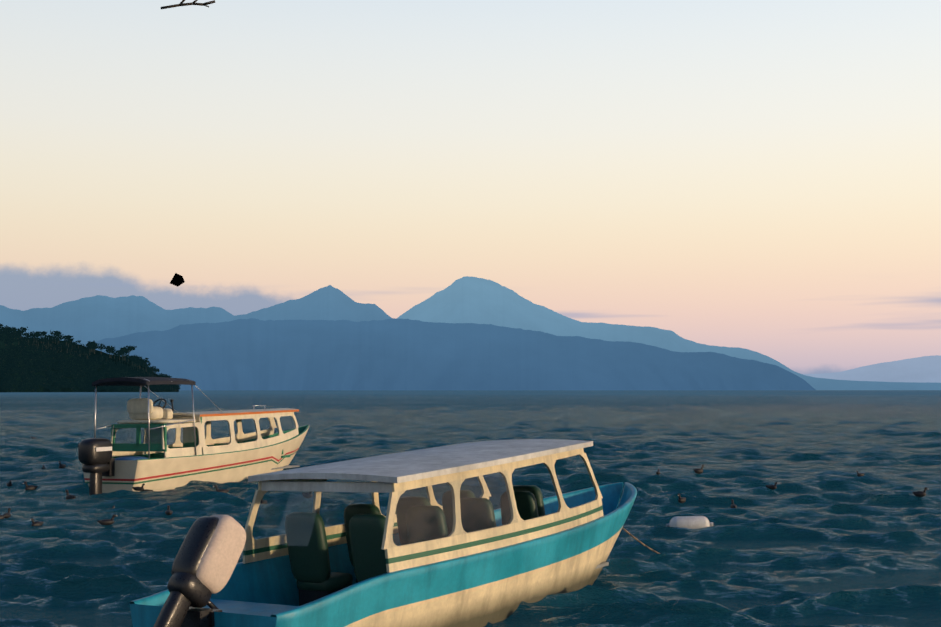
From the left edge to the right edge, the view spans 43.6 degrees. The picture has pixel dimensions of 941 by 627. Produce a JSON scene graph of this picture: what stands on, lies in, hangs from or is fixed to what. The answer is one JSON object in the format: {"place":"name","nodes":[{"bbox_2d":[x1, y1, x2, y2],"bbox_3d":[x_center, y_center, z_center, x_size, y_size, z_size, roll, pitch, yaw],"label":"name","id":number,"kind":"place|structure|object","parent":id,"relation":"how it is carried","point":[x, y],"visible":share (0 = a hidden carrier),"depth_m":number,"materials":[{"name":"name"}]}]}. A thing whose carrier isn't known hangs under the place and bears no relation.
{"place":"outdoors","nodes":[
{"label":"outdoors","id":0,"kind":"place"},
{"bbox_2d":[0,323,180,391],"bbox_3d":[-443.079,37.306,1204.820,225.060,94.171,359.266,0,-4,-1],"label":"headland trees","id":1,"kind":"object","parent":0,"point":[8,381],"visible":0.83,"depth_m":1314.33,"materials":[{"name":"green plant"}]},
{"bbox_2d":[161,0,214,286],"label":"twig","id":2,"kind":"object","parent":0,"point":[177,280],"visible":1,"depth_m":1.98,"materials":[{"name":"black plant"}]},
{"bbox_2d":[0,285,392,345],"bbox_3d":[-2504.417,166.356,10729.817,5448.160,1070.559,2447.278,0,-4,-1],"label":"mountain massif","id":3,"kind":"structure","parent":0,"point":[96,318],"depth_m":11348.42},
{"bbox_2d":[95,318,815,389],"bbox_3d":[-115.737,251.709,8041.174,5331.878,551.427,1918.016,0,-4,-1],"label":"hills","id":4,"kind":"structure","parent":0,"point":[300,354],"depth_m":8355.55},
{"bbox_2d":[0,391,940,626],"bbox_3d":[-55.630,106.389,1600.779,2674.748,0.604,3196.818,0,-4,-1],"label":"lake water","id":5,"kind":"structure","parent":0,"point":[900,431],"depth_m":28.08,"materials":[{"name":"blue liquid"}]},
{"bbox_2d":[4,508,10,517],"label":"duck","id":6,"kind":"object","parent":5,"relation":"on","point":[8,515],"visible":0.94,"depth_m":21.02},
{"bbox_2d":[23,481,37,489],"bbox_3d":[-10.018,3.929,26.791,0.139,0.233,0.368,-3,-5,40],"label":"duck","id":7,"kind":"object","parent":5,"relation":"on","point":[30,487],"visible":0.92,"depth_m":26.72},
{"bbox_2d":[59,461,65,468],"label":"duck","id":8,"kind":"object","parent":5,"relation":"on","point":[61,466],"visible":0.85,"depth_m":34.84},
{"bbox_2d":[65,489,75,499],"bbox_3d":[-8.345,3.795,24.545,0.353,0.245,0.137,-3,-5,36],"label":"duck","id":9,"kind":"object","parent":5,"relation":"on","point":[68,496],"visible":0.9,"depth_m":24.49},
{"bbox_2d":[97,514,115,524],"bbox_3d":[-6.246,3.551,20.253,0.349,0.179,0.137,2,-4,-33],"label":"duck","id":10,"kind":"object","parent":5,"relation":"on","point":[107,521],"visible":1,"depth_m":20.20},
{"bbox_2d":[132,483,144,490],"bbox_3d":[-7.448,3.902,26.448,0.334,0.172,0.122,-1,-4,11],"label":"duck","id":11,"kind":"object","parent":5,"relation":"on","point":[141,488],"visible":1,"depth_m":26.41},
{"bbox_2d":[214,485,228,492],"bbox_3d":[-5.697,4.031,26.893,0.390,0.251,0.141,2,-4,-32],"label":"duck","id":12,"kind":"object","parent":5,"relation":"on","point":[222,490],"visible":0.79,"depth_m":26.84},
{"bbox_2d":[302,491,312,497],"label":"duck","id":13,"kind":"object","parent":5,"relation":"on","point":[307,494],"depth_m":24.75},
{"bbox_2d":[129,439,636,626],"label":"boat","id":14,"kind":"object","parent":5,"relation":"on","point":[462,558],"visible":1,"depth_m":11.45,"materials":[{"name":"blue paint"}]},
{"bbox_2d":[622,527,659,553],"bbox_3d":[2.587,3.130,16.104,1.262,0.605,0.024,0,-4,-6],"label":"mooring rope","id":15,"kind":"object","parent":14,"relation":"attached to","point":[640,541],"visible":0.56,"depth_m":16.07,"materials":[{"name":"brown fabric"}]},
{"bbox_2d":[666,516,713,528],"bbox_3d":[3.730,3.596,20.021,0.790,0.300,0.300,-2,-4,4],"label":"mooring buoy","id":16,"kind":"object","parent":5,"relation":"on","point":[694,522],"visible":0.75,"depth_m":19.91,"materials":[{"name":"grey plastic"}]},
{"bbox_2d":[694,464,703,473],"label":"duck","id":17,"kind":"object","parent":5,"relation":"on","point":[698,471],"visible":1,"depth_m":31.82},
{"bbox_2d":[730,499,736,507],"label":"duck","id":18,"kind":"object","parent":5,"relation":"on","point":[733,505],"visible":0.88,"depth_m":22.58},
{"bbox_2d":[766,482,778,489],"bbox_3d":[6.918,3.946,27.001,0.312,0.184,0.120,-3,-5,36],"label":"duck","id":19,"kind":"object","parent":5,"relation":"on","point":[772,487],"visible":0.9,"depth_m":26.95},
{"bbox_2d":[912,487,927,496],"bbox_3d":[9.349,3.708,24.459,0.322,0.208,0.125,-1,-4,20],"label":"duck","id":20,"kind":"object","parent":5,"relation":"on","point":[920,493],"visible":1,"depth_m":24.42},
{"bbox_2d":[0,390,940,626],"bbox_3d":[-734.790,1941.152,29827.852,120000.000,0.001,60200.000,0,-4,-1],"label":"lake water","id":21,"kind":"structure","parent":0,"point":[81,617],"depth_m":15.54,"materials":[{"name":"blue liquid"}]},
{"bbox_2d":[31,518,43,525],"bbox_3d":[-7.533,3.627,20.445,0.108,0.170,0.305,-2,-4,27],"label":"duck","id":22,"kind":"object","parent":21,"relation":"on","point":[37,523],"visible":0.88,"depth_m":20.38},
{"bbox_2d":[165,505,172,514],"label":"duck","id":23,"kind":"object","parent":21,"relation":"on","point":[168,511],"visible":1,"depth_m":21.88},
{"bbox_2d":[78,377,308,494],"bbox_3d":[-6.682,3.273,30.282,2.000,3.225,9.030,-3,-5,25],"label":"boat","id":24,"kind":"object","parent":21,"relation":"on","point":[154,461],"visible":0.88,"depth_m":28.38,"materials":[{"name":"paint"}]},
{"bbox_2d":[678,494,685,502],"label":"duck","id":25,"kind":"object","parent":21,"relation":"on","point":[681,499],"visible":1,"depth_m":24.25},
{"bbox_2d":[0,0,940,373],"label":"sky","id":26,"kind":"structure","parent":0,"point":[763,177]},
{"bbox_2d":[397,276,940,389],"bbox_3d":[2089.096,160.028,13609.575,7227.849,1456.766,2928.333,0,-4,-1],"label":"mountain","id":27,"kind":"structure","parent":0,"point":[467,299],"depth_m":14552.27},
{"bbox_2d":[803,355,940,382],"bbox_3d":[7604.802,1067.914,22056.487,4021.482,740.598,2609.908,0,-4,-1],"label":"mountain ridge","id":28,"kind":"structure","parent":0,"point":[924,369],"depth_m":22217.52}
]}

